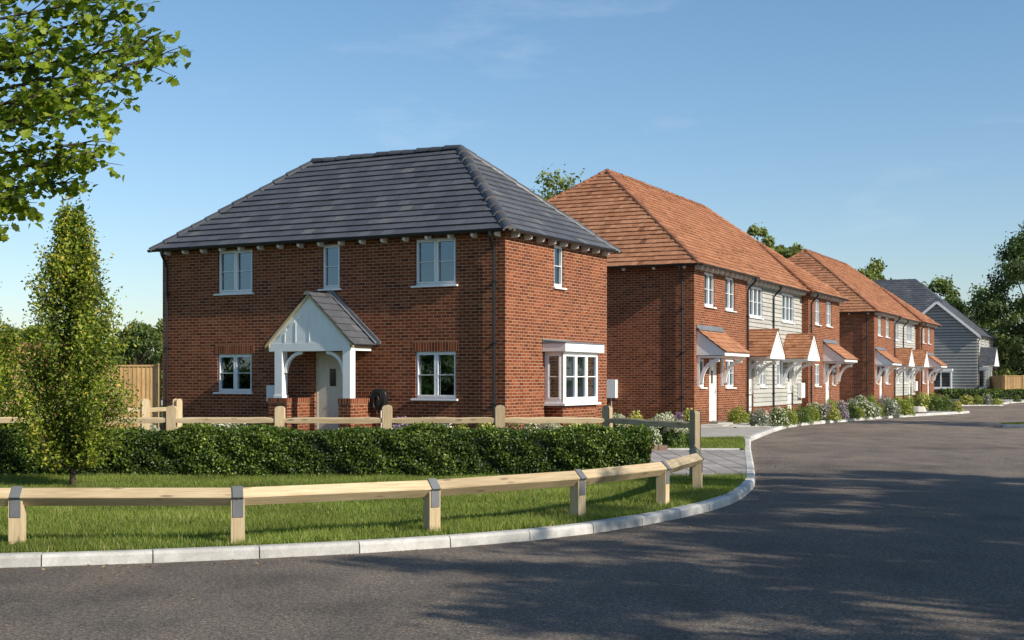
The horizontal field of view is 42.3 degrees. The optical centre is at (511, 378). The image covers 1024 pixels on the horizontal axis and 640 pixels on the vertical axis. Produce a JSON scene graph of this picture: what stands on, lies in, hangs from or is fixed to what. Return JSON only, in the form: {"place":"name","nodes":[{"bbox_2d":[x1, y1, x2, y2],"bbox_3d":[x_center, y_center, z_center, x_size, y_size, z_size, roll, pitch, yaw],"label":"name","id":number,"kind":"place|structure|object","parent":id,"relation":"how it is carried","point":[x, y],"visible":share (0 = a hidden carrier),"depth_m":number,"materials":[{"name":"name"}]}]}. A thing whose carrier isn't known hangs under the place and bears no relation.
{"place":"outdoors","nodes":[
{"label":"outdoors","id":0,"kind":"place"},
{"bbox_2d":[0,469,746,552],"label":"lawn","id":1,"kind":"structure","parent":0,"point":[291,527],"depth_m":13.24,"materials":[{"name":"green plant"}]},
{"bbox_2d":[0,176,144,486],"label":"young tree","id":2,"kind":"object","parent":1,"relation":"on","point":[71,278],"visible":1,"depth_m":18.03,"materials":[{"name":"green plant"}]},
{"bbox_2d":[0,0,190,242],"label":"maple tree","id":3,"kind":"object","parent":1,"relation":"on","point":[42,102],"visible":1,"depth_m":10.21,"materials":[{"name":"green plant"}]},
{"bbox_2d":[0,421,654,476],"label":"hedge","id":4,"kind":"object","parent":1,"relation":"on","point":[265,449],"visible":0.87,"depth_m":20.08,"materials":[{"name":"green plant"}]},
{"bbox_2d":[0,445,704,543],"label":"knee rail fence","id":5,"kind":"object","parent":1,"relation":"on","point":[16,500],"visible":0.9,"depth_m":12.48,"materials":[{"name":"beige wood"}]},
{"bbox_2d":[42,410,954,553],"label":"pavement","id":6,"kind":"structure","parent":0,"point":[725,432],"depth_m":37.43,"materials":[{"name":"concrete"}]},
{"bbox_2d":[147,145,621,430],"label":"brick house","id":7,"kind":"structure","parent":6,"relation":"on","point":[457,281],"depth_m":32.39,"materials":[{"name":"red brick"}]},
{"bbox_2d":[213,249,253,295],"bbox_3d":[-7.049,-2.685,33.711,1.270,1.141,0.190,0,0,28],"label":"window","id":8,"kind":"structure","parent":7,"relation":"in","point":[236,291],"depth_m":33.73,"materials":[{"name":"white plastic"}]},
{"bbox_2d":[213,354,253,393],"bbox_3d":[-7.068,-0.100,33.724,1.270,1.011,0.190,0,0,28],"label":"window","id":9,"kind":"structure","parent":7,"relation":"in","point":[236,390],"depth_m":33.73,"materials":[{"name":"white plastic"}]},
{"bbox_2d":[317,244,341,290],"bbox_3d":[-4.416,-2.696,32.305,0.680,1.121,0.190,0,0,28],"label":"window","id":10,"kind":"structure","parent":7,"relation":"in","point":[326,287],"depth_m":32.35,"materials":[{"name":"white plastic"}]},
{"bbox_2d":[316,352,342,430],"bbox_3d":[-4.367,0.382,32.338,1.014,2.037,0.130,0,0,28],"label":"door","id":11,"kind":"structure","parent":7,"relation":"in","point":[329,375],"depth_m":32.40,"materials":[{"name":"white wood"}]},
{"bbox_2d":[371,389,387,426],"bbox_3d":[-3.182,0.887,31.498,0.390,1.265,0.210,0,0,28],"label":"wall charger","id":12,"kind":"object","parent":7,"relation":"attached to","point":[379,399],"depth_m":31.45,"materials":[{"name":"black plastic"}]},
{"bbox_2d":[410,238,457,287],"bbox_3d":[-1.787,-2.691,30.902,1.260,1.131,0.190,0,0,28],"label":"window","id":13,"kind":"structure","parent":7,"relation":"in","point":[437,283],"depth_m":30.92,"materials":[{"name":"white plastic"}]},
{"bbox_2d":[410,352,457,400],"bbox_3d":[-1.787,-0.045,30.902,1.260,1.141,0.190,0,0,28],"label":"window","id":14,"kind":"structure","parent":7,"relation":"in","point":[436,397],"depth_m":30.92,"materials":[{"name":"white plastic"}]},
{"bbox_2d":[553,245,566,289],"bbox_3d":[1.060,-2.718,32.465,0.330,1.085,0.670,0,0,28],"label":"window","id":15,"kind":"structure","parent":7,"relation":"in","point":[556,286],"depth_m":32.63,"materials":[{"name":"white plastic"}]},
{"bbox_2d":[542,339,604,405],"bbox_3d":[1.532,-0.139,32.469,0.639,1.602,2.280,0,0,28],"label":"bay window","id":16,"kind":"structure","parent":7,"relation":"in","point":[559,349],"depth_m":32.06,"materials":[{"name":"white plastic"}]},
{"bbox_2d":[546,169,858,423],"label":"terraced houses","id":17,"kind":"structure","parent":6,"relation":"on","point":[713,317],"depth_m":45.44,"materials":[{"name":"red brick"}]},
{"bbox_2d":[699,359,707,388],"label":"window","id":18,"kind":"structure","parent":17,"relation":"in","point":[702,360],"depth_m":42.96,"materials":[{"name":"white glass"}]},
{"bbox_2d":[704,272,716,308],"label":"window","id":19,"kind":"structure","parent":17,"relation":"in","point":[707,305],"depth_m":43.45,"materials":[{"name":"white glass"}]},
{"bbox_2d":[709,359,715,420],"bbox_3d":[6.618,0.402,43.878,0.130,2.037,0.964,0,0,26],"label":"door","id":20,"kind":"structure","parent":17,"relation":"in","point":[712,373],"depth_m":43.95,"materials":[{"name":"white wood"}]},
{"bbox_2d":[725,277,736,312],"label":"window","id":21,"kind":"structure","parent":17,"relation":"in","point":[728,309],"depth_m":45.52,"materials":[{"name":"white glass"}]},
{"bbox_2d":[725,359,736,388],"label":"window","id":22,"kind":"structure","parent":17,"relation":"in","point":[728,361],"depth_m":45.54,"materials":[{"name":"white glass"}]},
{"bbox_2d":[749,361,751,411],"bbox_3d":[8.674,0.377,48.739,0.130,2.047,0.944,0,0,26],"label":"door","id":23,"kind":"structure","parent":17,"relation":"in","point":[750,362],"depth_m":49.10,"materials":[{"name":"white glass"}]},
{"bbox_2d":[749,287,763,319],"bbox_3d":[9.016,-2.807,49.446,0.300,1.185,1.900,0,0,26],"label":"window","id":24,"kind":"structure","parent":17,"relation":"in","point":[753,291],"depth_m":49.64,"materials":[{"name":"white glass"}]},
{"bbox_2d":[760,362,767,387],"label":"window","id":25,"kind":"structure","parent":17,"relation":"in","point":[763,376],"depth_m":50.53,"materials":[{"name":"white glass"}]},
{"bbox_2d":[777,363,784,387],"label":"window","id":26,"kind":"structure","parent":17,"relation":"in","point":[778,364],"depth_m":52.52,"materials":[{"name":"white glass"}]},
{"bbox_2d":[781,293,794,323],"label":"window","id":27,"kind":"structure","parent":17,"relation":"in","point":[786,298],"depth_m":53.88,"materials":[{"name":"white glass"}]},
{"bbox_2d":[787,362,790,411],"bbox_3d":[11.286,0.377,54.058,0.130,2.047,0.894,0,0,26],"label":"door","id":28,"kind":"structure","parent":17,"relation":"in","point":[789,363],"depth_m":54.22,"materials":[{"name":"white glass"}]},
{"bbox_2d":[814,364,821,386],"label":"window","id":29,"kind":"structure","parent":17,"relation":"in","point":[816,365],"depth_m":57.05,"materials":[{"name":"white glass"}]},
{"bbox_2d":[815,299,821,325],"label":"window","id":30,"kind":"structure","parent":17,"relation":"in","point":[816,301],"depth_m":57.05,"materials":[{"name":"white glass"}]},
{"bbox_2d":[826,364,828,403],"bbox_3d":[13.964,0.402,58.870,0.090,2.037,0.894,0,0,26],"label":"door","id":31,"kind":"structure","parent":17,"relation":"in","point":[827,365],"depth_m":59.06,"materials":[{"name":"white glass"}]},
{"bbox_2d":[826,302,832,327],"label":"window","id":32,"kind":"structure","parent":17,"relation":"in","point":[828,305],"depth_m":59.02,"materials":[{"name":"white glass"}]},
{"bbox_2d":[768,405,789,426],"bbox_3d":[8.356,1.204,41.736,0.763,0.696,0.746,0,0,45],"label":"shrub","id":33,"kind":"object","parent":6,"relation":"on","point":[778,414],"visible":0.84,"depth_m":41.58,"materials":[{"name":"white plant"}]},
{"bbox_2d":[783,406,798,425],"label":"shrub","id":34,"kind":"object","parent":6,"relation":"on","point":[791,415],"visible":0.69,"depth_m":42.14,"materials":[{"name":"green plant"}]},
{"bbox_2d":[793,404,812,423],"bbox_3d":[9.626,1.198,44.101,0.764,0.699,0.800,0,0,-32],"label":"shrub","id":35,"kind":"object","parent":6,"relation":"on","point":[804,415],"visible":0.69,"depth_m":43.96,"materials":[{"name":"green plant"}]},
{"bbox_2d":[805,404,820,421],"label":"shrub","id":36,"kind":"object","parent":6,"relation":"on","point":[815,415],"visible":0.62,"depth_m":45.27,"materials":[{"name":"green plant"}]},
{"bbox_2d":[819,403,830,419],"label":"shrub","id":37,"kind":"object","parent":6,"relation":"on","point":[826,405],"visible":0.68,"depth_m":47.33,"materials":[{"name":"purple plant"}]},
{"bbox_2d":[841,401,859,418],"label":"shrub","id":38,"kind":"object","parent":6,"relation":"on","point":[853,411],"visible":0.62,"depth_m":48.83,"materials":[{"name":"green plant"}]},
{"bbox_2d":[855,405,865,418],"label":"shrub","id":39,"kind":"object","parent":6,"relation":"on","point":[861,412],"visible":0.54,"depth_m":49.62,"materials":[{"name":"green plant"}]},
{"bbox_2d":[881,397,900,416],"bbox_3d":[14.962,1.143,52.347,0.850,0.787,0.909,0,0,20],"label":"shrub","id":40,"kind":"object","parent":6,"relation":"on","point":[889,408],"visible":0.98,"depth_m":52.19,"materials":[{"name":"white plant"}]},
{"bbox_2d":[913,392,931,408],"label":"shrub","id":41,"kind":"object","parent":6,"relation":"on","point":[919,401],"visible":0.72,"depth_m":61.58,"materials":[{"name":"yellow plant"}]},
{"bbox_2d":[927,393,945,410],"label":"shrub","id":42,"kind":"object","parent":6,"relation":"on","point":[935,406],"visible":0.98,"depth_m":60.34,"materials":[{"name":"green plant"}]},
{"bbox_2d":[938,394,953,410],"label":"shrub","id":43,"kind":"object","parent":6,"relation":"on","point":[948,404],"visible":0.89,"depth_m":60.32,"materials":[{"name":"green plant"}]},
{"bbox_2d":[0,402,1023,639],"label":"road","id":44,"kind":"structure","parent":0,"point":[917,522],"depth_m":10.68,"materials":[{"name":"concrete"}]},
{"bbox_2d":[0,438,754,567],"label":"kerb","id":45,"kind":"structure","parent":44,"relation":"on","point":[44,559],"depth_m":12.14,"materials":[{"name":"concrete"}]},
{"bbox_2d":[746,409,969,440],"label":"kerb","id":46,"kind":"structure","parent":44,"relation":"on","point":[757,435],"depth_m":47.58,"materials":[{"name":"concrete"}]},
{"bbox_2d":[826,407,841,420],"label":"shrub","id":47,"kind":"object","parent":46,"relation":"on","point":[833,414],"visible":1,"depth_m":46.63,"materials":[{"name":"green plant"}]},
{"bbox_2d":[897,398,915,415],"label":"shrub","id":48,"kind":"object","parent":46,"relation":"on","point":[906,405],"visible":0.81,"depth_m":53.04,"materials":[{"name":"green plant"}]},
{"bbox_2d":[950,400,963,411],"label":"shrub","id":49,"kind":"object","parent":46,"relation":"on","point":[956,405],"visible":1,"depth_m":59.15,"materials":[{"name":"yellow plant"}]},
{"bbox_2d":[945,400,1023,406],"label":"kerb","id":50,"kind":"structure","parent":44,"relation":"on","point":[994,404],"depth_m":76.21,"materials":[{"name":"concrete"}]},
{"bbox_2d":[995,424,1023,427],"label":"kerb","id":51,"kind":"structure","parent":44,"relation":"on","point":[1010,425],"depth_m":42.67,"materials":[{"name":"concrete"}]},
{"bbox_2d":[0,0,1023,348],"label":"sky","id":52,"kind":"structure","parent":0,"point":[855,131],"materials":[{"name":"blue"}]},
{"bbox_2d":[161,397,1023,404],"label":"pavement","id":53,"kind":"structure","parent":0,"point":[1006,400],"depth_m":93.43,"materials":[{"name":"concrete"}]},
{"bbox_2d":[0,323,22,337],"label":"woodland tree","id":54,"kind":"object","parent":53,"relation":"on","point":[11,328],"visible":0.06,"depth_m":91.20,"materials":[{"name":"green plant"}]},
{"bbox_2d":[95,318,162,387],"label":"woodland tree","id":55,"kind":"object","parent":53,"relation":"on","point":[150,336],"visible":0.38,"depth_m":86.69,"materials":[{"name":"green plant"}]},
{"bbox_2d":[118,318,162,399],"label":"woodland tree","id":56,"kind":"object","parent":53,"relation":"on","point":[159,324],"visible":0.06,"depth_m":91.21,"materials":[{"name":"green plant"}]},
{"bbox_2d":[533,164,584,199],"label":"background tree","id":57,"kind":"object","parent":53,"relation":"on","point":[549,183],"visible":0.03,"depth_m":75.86,"materials":[{"name":"green plant"}]},
{"bbox_2d":[746,222,777,252],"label":"background tree","id":58,"kind":"object","parent":53,"relation":"on","point":[768,241],"visible":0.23,"depth_m":97.70,"materials":[{"name":"green plant"}]},
{"bbox_2d":[774,241,802,258],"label":"background tree","id":59,"kind":"object","parent":53,"relation":"on","point":[786,252],"visible":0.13,"depth_m":99.15,"materials":[{"name":"green plant"}]},
{"bbox_2d":[855,267,878,279],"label":"background tree","id":60,"kind":"object","parent":53,"relation":"on","point":[870,274],"visible":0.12,"depth_m":120.69,"materials":[{"name":"green plant"}]},
{"bbox_2d":[788,249,947,405],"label":"terraced houses","id":61,"kind":"structure","parent":53,"relation":"on","point":[886,338],"depth_m":76.33,"materials":[{"name":"orange brick"}]},
{"bbox_2d":[878,316,882,336],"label":"window","id":62,"kind":"structure","parent":61,"relation":"in","point":[879,317],"depth_m":73.86,"materials":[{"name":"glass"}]},
{"bbox_2d":[906,324,910,342],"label":"window","id":63,"kind":"structure","parent":61,"relation":"in","point":[908,326],"depth_m":83.88,"materials":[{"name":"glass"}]},
{"bbox_2d":[865,257,891,279],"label":"background tree","id":64,"kind":"object","parent":53,"relation":"on","point":[875,265],"visible":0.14,"depth_m":123.32,"materials":[{"name":"green plant"}]},
{"bbox_2d":[872,279,998,395],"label":"boarded house","id":65,"kind":"structure","parent":53,"relation":"on","point":[965,350],"depth_m":106.04,"materials":[{"name":"grey wood"}]},
{"bbox_2d":[934,369,952,388],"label":"bay window","id":66,"kind":"structure","parent":65,"relation":"in","point":[945,370],"depth_m":105.73,"materials":[{"name":"white plastic"}]},
{"bbox_2d":[979,367,992,388],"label":"porch","id":67,"kind":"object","parent":65,"relation":"in","point":[988,369],"depth_m":105.93,"materials":[{"name":"white plastic"}]},
{"bbox_2d":[920,274,959,306],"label":"background tree","id":68,"kind":"object","parent":53,"relation":"on","point":[940,286],"visible":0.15,"depth_m":141.56,"materials":[{"name":"green plant"}]},
{"bbox_2d":[942,283,999,335],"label":"background tree","id":69,"kind":"object","parent":53,"relation":"on","point":[961,306],"visible":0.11,"depth_m":139.48,"materials":[{"name":"green plant"}]},
{"bbox_2d":[936,387,1023,398],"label":"hedge","id":70,"kind":"object","parent":53,"relation":"on","point":[996,393],"visible":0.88,"depth_m":93.58,"materials":[{"name":"green plant"}]},
{"bbox_2d":[969,306,1011,364],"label":"background tree","id":71,"kind":"object","parent":53,"relation":"on","point":[988,327],"visible":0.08,"depth_m":148.59,"materials":[{"name":"green plant"}]},
{"bbox_2d":[963,220,1023,372],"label":"tall tree","id":72,"kind":"object","parent":53,"relation":"on","point":[1012,274],"visible":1,"depth_m":113.17,"materials":[{"name":"green plant"}]},
{"bbox_2d":[990,375,1004,388],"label":"fence panel","id":73,"kind":"object","parent":53,"relation":"on","point":[998,382],"visible":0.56,"depth_m":102.49,"materials":[{"name":"brown wood"}]},
{"bbox_2d":[994,333,1015,375],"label":"tree","id":74,"kind":"object","parent":53,"relation":"on","point":[1001,368],"visible":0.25,"depth_m":120.22,"materials":[{"name":"green plant"}]},
{"bbox_2d":[987,328,1023,374],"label":"background tree","id":75,"kind":"object","parent":53,"relation":"on","point":[1016,366],"visible":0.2,"depth_m":126.47,"materials":[{"name":"green plant"}]},
{"bbox_2d":[1005,375,1023,389],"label":"fence panel","id":76,"kind":"object","parent":53,"relation":"on","point":[1014,381],"visible":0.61,"depth_m":98.98,"materials":[{"name":"beige wood"}]},
{"bbox_2d":[649,450,746,475],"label":"block paving","id":77,"kind":"structure","parent":0,"point":[723,461],"depth_m":24.38,"materials":[{"name":"grey concrete"}]},
{"bbox_2d":[701,422,770,427],"bbox_3d":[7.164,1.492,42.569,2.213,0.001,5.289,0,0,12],"label":"stone path","id":78,"kind":"structure","parent":0,"point":[703,425],"depth_m":41.67,"materials":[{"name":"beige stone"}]},
{"bbox_2d":[726,405,749,423],"bbox_3d":[7.437,1.199,43.541,0.834,0.660,0.856,0,0,-21],"label":"shrub","id":79,"kind":"object","parent":78,"relation":"on","point":[736,416],"visible":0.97,"depth_m":43.38,"materials":[{"name":"green plant"}]},
{"bbox_2d":[748,408,771,425],"bbox_3d":[7.727,1.219,41.201,0.740,0.619,0.791,0,0,3],"label":"shrub","id":80,"kind":"object","parent":78,"relation":"on","point":[757,418],"visible":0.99,"depth_m":41.04,"materials":[{"name":"green plant"}]},
{"bbox_2d":[907,406,926,411],"bbox_3d":[17.920,1.380,58.569,0.910,0.260,0.551,0,0,0],"label":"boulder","id":81,"kind":"object","parent":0,"point":[919,408],"visible":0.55,"depth_m":58.37,"materials":[{"name":"white stone"}]},
{"label":"flower bed","id":82,"kind":"structure","parent":0,"visible":0},
{"bbox_2d":[392,416,410,428],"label":"shrub","id":83,"kind":"object","parent":82,"relation":"on","point":[397,426],"visible":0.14,"depth_m":29.33,"materials":[{"name":"purple plant"}]},
{"bbox_2d":[505,417,521,430],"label":"shrub","id":84,"kind":"object","parent":82,"relation":"on","point":[512,426],"visible":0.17,"depth_m":29.33,"materials":[{"name":"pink plant"}]},
{"bbox_2d":[521,423,540,430],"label":"shrub","id":85,"kind":"object","parent":82,"relation":"on","point":[525,426],"visible":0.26,"depth_m":29.35,"materials":[{"name":"white plant"}]},
{"bbox_2d":[538,423,561,429],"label":"shrub","id":86,"kind":"object","parent":82,"relation":"on","point":[552,425],"visible":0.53,"depth_m":29.32,"materials":[{"name":"white plant"}]},
{"bbox_2d":[613,412,628,428],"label":"shrub","id":87,"kind":"object","parent":82,"relation":"on","point":[616,415],"visible":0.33,"depth_m":29.61,"materials":[{"name":"green plant"}]},
{"bbox_2d":[649,427,662,445],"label":"shrub","id":88,"kind":"object","parent":82,"relation":"on","point":[655,435],"visible":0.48,"depth_m":27.72,"materials":[{"name":"white plant"}]},
{"bbox_2d":[649,445,667,449],"bbox_3d":[2.367,1.474,27.580,1.734,0.152,0.160,0,0,0],"label":"bed edging","id":89,"kind":"object","parent":82,"relation":"on","point":[661,447],"visible":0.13,"depth_m":27.50,"materials":[{"name":"stone"}]},
{"bbox_2d":[647,412,674,446],"bbox_3d":[3.210,1.141,28.357,0.663,0.833,0.684,0,0,17],"label":"shrub","id":90,"kind":"object","parent":82,"relation":"on","point":[661,417],"visible":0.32,"depth_m":28.25,"materials":[{"name":"white plant"}]},
{"bbox_2d":[663,418,687,447],"bbox_3d":[3.486,1.199,28.090,0.571,0.698,0.554,0,0,7],"label":"shrub","id":91,"kind":"object","parent":82,"relation":"on","point":[678,439],"visible":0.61,"depth_m":27.97,"materials":[{"name":"green plant"}]},
{"bbox_2d":[668,448,739,449],"bbox_3d":[4.000,1.502,27.665,1.500,0.075,0.070,0,0,0],"label":"path edging","id":92,"kind":"object","parent":82,"relation":"on","point":[705,448],"visible":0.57,"depth_m":27.63,"materials":[{"name":"concrete"}]},
{"label":"flower bed","id":93,"kind":"structure","parent":0,"visible":0},
{"bbox_2d":[959,394,974,404],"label":"shrub","id":94,"kind":"object","parent":93,"relation":"on","point":[962,400],"visible":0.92,"depth_m":74.12,"materials":[{"name":"yellow plant"}]},
{"bbox_2d":[971,395,985,404],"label":"shrub","id":95,"kind":"object","parent":93,"relation":"on","point":[977,401],"visible":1,"depth_m":74.14,"materials":[{"name":"green plant"}]},
{"bbox_2d":[981,394,992,404],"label":"shrub","id":96,"kind":"object","parent":93,"relation":"on","point":[988,401],"visible":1,"depth_m":74.13,"materials":[{"name":"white plant"}]},
{"label":"verge","id":97,"kind":"structure","parent":0,"visible":0},
{"bbox_2d":[669,435,745,448],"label":"grass","id":98,"kind":"structure","parent":97,"relation":"on","point":[736,441],"depth_m":29.49,"materials":[{"name":"green plant"}]},
{"label":"garden lawn","id":99,"kind":"structure","parent":0,"visible":0},
{"bbox_2d":[0,281,39,429],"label":"young tree","id":100,"kind":"object","parent":99,"relation":"on","point":[6,345],"visible":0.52,"depth_m":23.90,"materials":[{"name":"green plant"}]},
{"bbox_2d":[3,342,109,364],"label":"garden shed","id":101,"kind":"structure","parent":99,"relation":"on","point":[41,350],"depth_m":43.25,"materials":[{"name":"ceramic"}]},
{"bbox_2d":[4,399,181,429],"bbox_3d":[-8.592,1.001,25.414,4.595,1.222,0.680,0,0,-26],"label":"post and rail fence","id":102,"kind":"object","parent":99,"relation":"on","point":[145,409],"visible":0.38,"depth_m":25.80,"materials":[{"name":"beige wood"}]},
{"bbox_2d":[93,363,160,429],"bbox_3d":[-10.195,0.605,34.955,1.830,1.990,0.110,0,0,0],"label":"fence panel","id":103,"kind":"object","parent":99,"relation":"on","point":[146,379],"visible":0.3,"depth_m":34.93,"materials":[{"name":"beige wood"}]},
{"bbox_2d":[208,416,231,427],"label":"shrub","id":104,"kind":"object","parent":99,"relation":"on","point":[225,425],"visible":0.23,"depth_m":29.57,"materials":[{"name":"white plant"}]},
{"bbox_2d":[0,405,700,477],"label":"post and rail fence","id":105,"kind":"object","parent":99,"relation":"on","point":[386,420],"visible":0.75,"depth_m":22.57,"materials":[{"name":"beige wood"}]},
{"label":"flower bed","id":106,"kind":"structure","parent":0,"visible":0},
{"bbox_2d":[816,403,826,419],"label":"shrub","id":107,"kind":"object","parent":106,"relation":"on","point":[821,408],"visible":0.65,"depth_m":47.30,"materials":[{"name":"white plant"}]},
{"bbox_2d":[822,399,837,409],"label":"shrub","id":108,"kind":"object","parent":106,"relation":"on","point":[829,401],"visible":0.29,"depth_m":54.02,"materials":[{"name":"green plant"}]},
{"bbox_2d":[836,401,849,420],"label":"shrub","id":109,"kind":"object","parent":106,"relation":"on","point":[844,412],"visible":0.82,"depth_m":47.32,"materials":[{"name":"purple plant"}]},
{"bbox_2d":[856,399,875,417],"bbox_3d":[13.518,1.178,50.623,0.905,0.757,0.926,0,0,-19],"label":"shrub","id":110,"kind":"object","parent":106,"relation":"on","point":[870,410],"visible":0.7,"depth_m":50.44,"materials":[{"name":"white plant"}]},
{"bbox_2d":[864,402,881,416],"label":"shrub","id":111,"kind":"object","parent":106,"relation":"on","point":[878,411],"visible":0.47,"depth_m":51.30,"materials":[{"name":"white plant"}]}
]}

